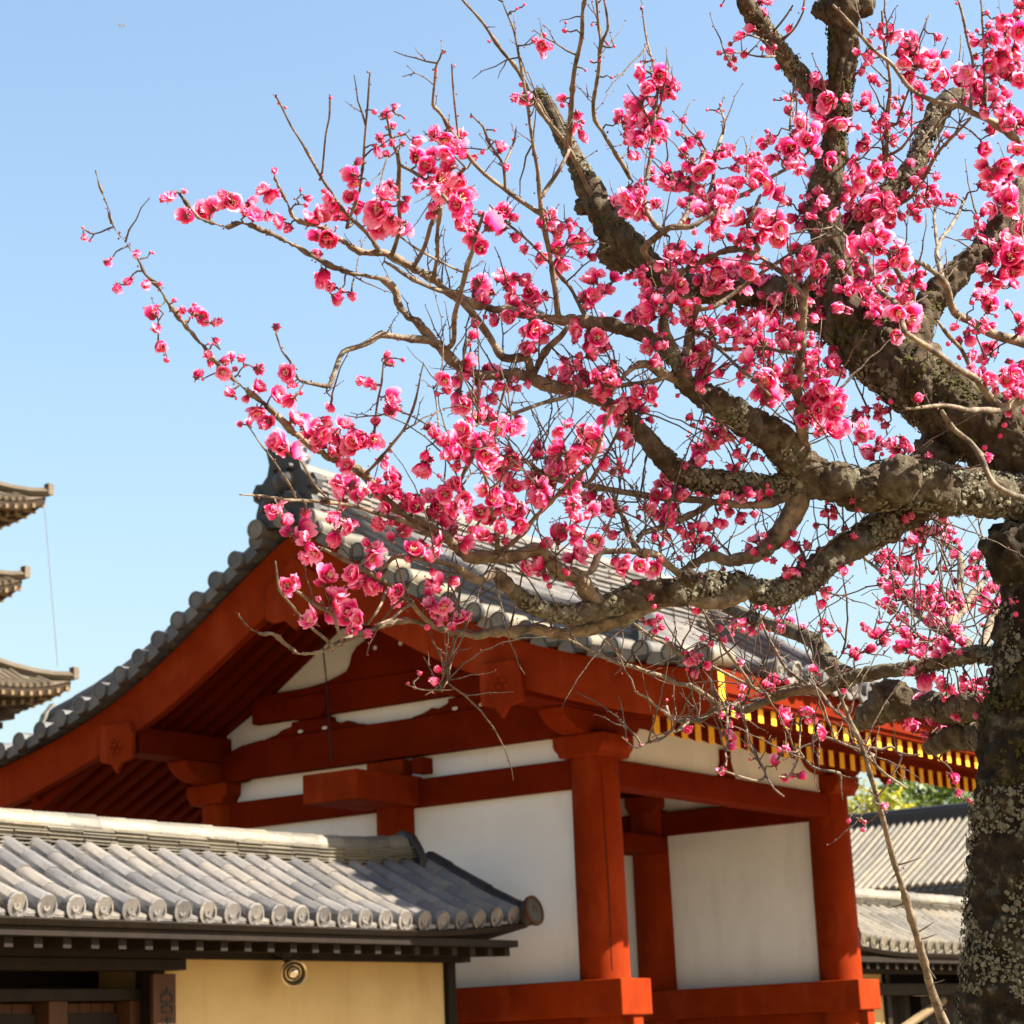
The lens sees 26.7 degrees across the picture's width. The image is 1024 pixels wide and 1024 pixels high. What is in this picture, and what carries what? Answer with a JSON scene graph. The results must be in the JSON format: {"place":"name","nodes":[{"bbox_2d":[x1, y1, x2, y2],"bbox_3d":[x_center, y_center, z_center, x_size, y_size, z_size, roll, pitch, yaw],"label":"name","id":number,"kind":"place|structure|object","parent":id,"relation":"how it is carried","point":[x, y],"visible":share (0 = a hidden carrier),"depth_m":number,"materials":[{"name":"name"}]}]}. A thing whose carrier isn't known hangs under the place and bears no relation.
{"place":"outdoors","nodes":[
{"label":"outdoors","id":0,"kind":"place"},
{"bbox_2d":[0,441,977,1023],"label":"temple gate","id":1,"kind":"structure","parent":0,"point":[674,879],"depth_m":19.54,"materials":[{"name":"wood"}]},
{"bbox_2d":[0,0,1023,812],"label":"sky","id":2,"kind":"structure","parent":0,"point":[148,465],"materials":[{"name":"blue"}]},
{"bbox_2d":[849,801,973,896],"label":"temple hall","id":3,"kind":"structure","parent":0,"point":[934,837],"depth_m":77.59,"materials":[{"name":"tile"}]},
{"label":"ground","id":4,"kind":"structure","parent":0,"visible":0},
{"bbox_2d":[0,481,78,728],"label":"pagoda","id":5,"kind":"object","parent":4,"relation":"on","point":[26,688],"visible":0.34,"depth_m":74.86,"materials":[{"name":"wood"}]},
{"bbox_2d":[0,808,543,1023],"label":"roofed wall","id":6,"kind":"structure","parent":4,"relation":"on","point":[102,919],"depth_m":15.41,"materials":[{"name":"tile"}]},
{"bbox_2d":[0,1004,35,1023],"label":"door leaf","id":7,"kind":"structure","parent":6,"relation":"in","point":[9,1013],"depth_m":14.08,"materials":[{"name":"brown wood"}]},
{"bbox_2d":[68,1003,117,1023],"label":"door","id":8,"kind":"structure","parent":6,"relation":"in","point":[78,1013],"depth_m":14.63,"materials":[{"name":"brown wood"}]},
{"bbox_2d":[150,974,175,1023],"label":"sign board","id":9,"kind":"object","parent":6,"relation":"attached to","point":[162,998],"visible":1,"depth_m":14.81,"materials":[{"name":"brown wood"}]},
{"bbox_2d":[275,953,306,986],"bbox_3d":[-1.630,3.322,15.812,0.155,0.308,0.220,-23,-24,54],"label":"eave lamp","id":10,"kind":"object","parent":6,"relation":"attached to","point":[293,973],"visible":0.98,"depth_m":15.79,"materials":[{"name":"gold metal"}]},
{"bbox_2d":[80,0,1023,1023],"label":"plum tree","id":11,"kind":"object","parent":4,"relation":"on","point":[884,348],"visible":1,"depth_m":3.67,"materials":[{"name":"pink plant"}]},
{"bbox_2d":[847,780,915,813],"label":"broadleaf tree","id":12,"kind":"object","parent":4,"relation":"on","point":[894,801],"visible":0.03,"depth_m":95.32,"materials":[{"name":"yellow plant"}]},
{"bbox_2d":[849,779,929,808],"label":"broadleaf tree","id":13,"kind":"object","parent":4,"relation":"on","point":[887,790],"visible":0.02,"depth_m":109.85,"materials":[{"name":"green plant"}]},
{"bbox_2d":[855,887,967,1023],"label":"roofed wall","id":14,"kind":"structure","parent":4,"relation":"on","point":[889,957],"depth_m":24.95,"materials":[{"name":"tile"}]},
{"bbox_2d":[891,995,955,1023],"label":"door leaf","id":15,"kind":"structure","parent":14,"relation":"in","point":[900,1005],"depth_m":25.64,"materials":[{"name":"brown wood"}]},
{"bbox_2d":[871,777,973,807],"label":"broadleaf tree","id":16,"kind":"object","parent":4,"relation":"on","point":[909,795],"visible":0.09,"depth_m":102.27,"materials":[{"name":"green plant"}]}
]}

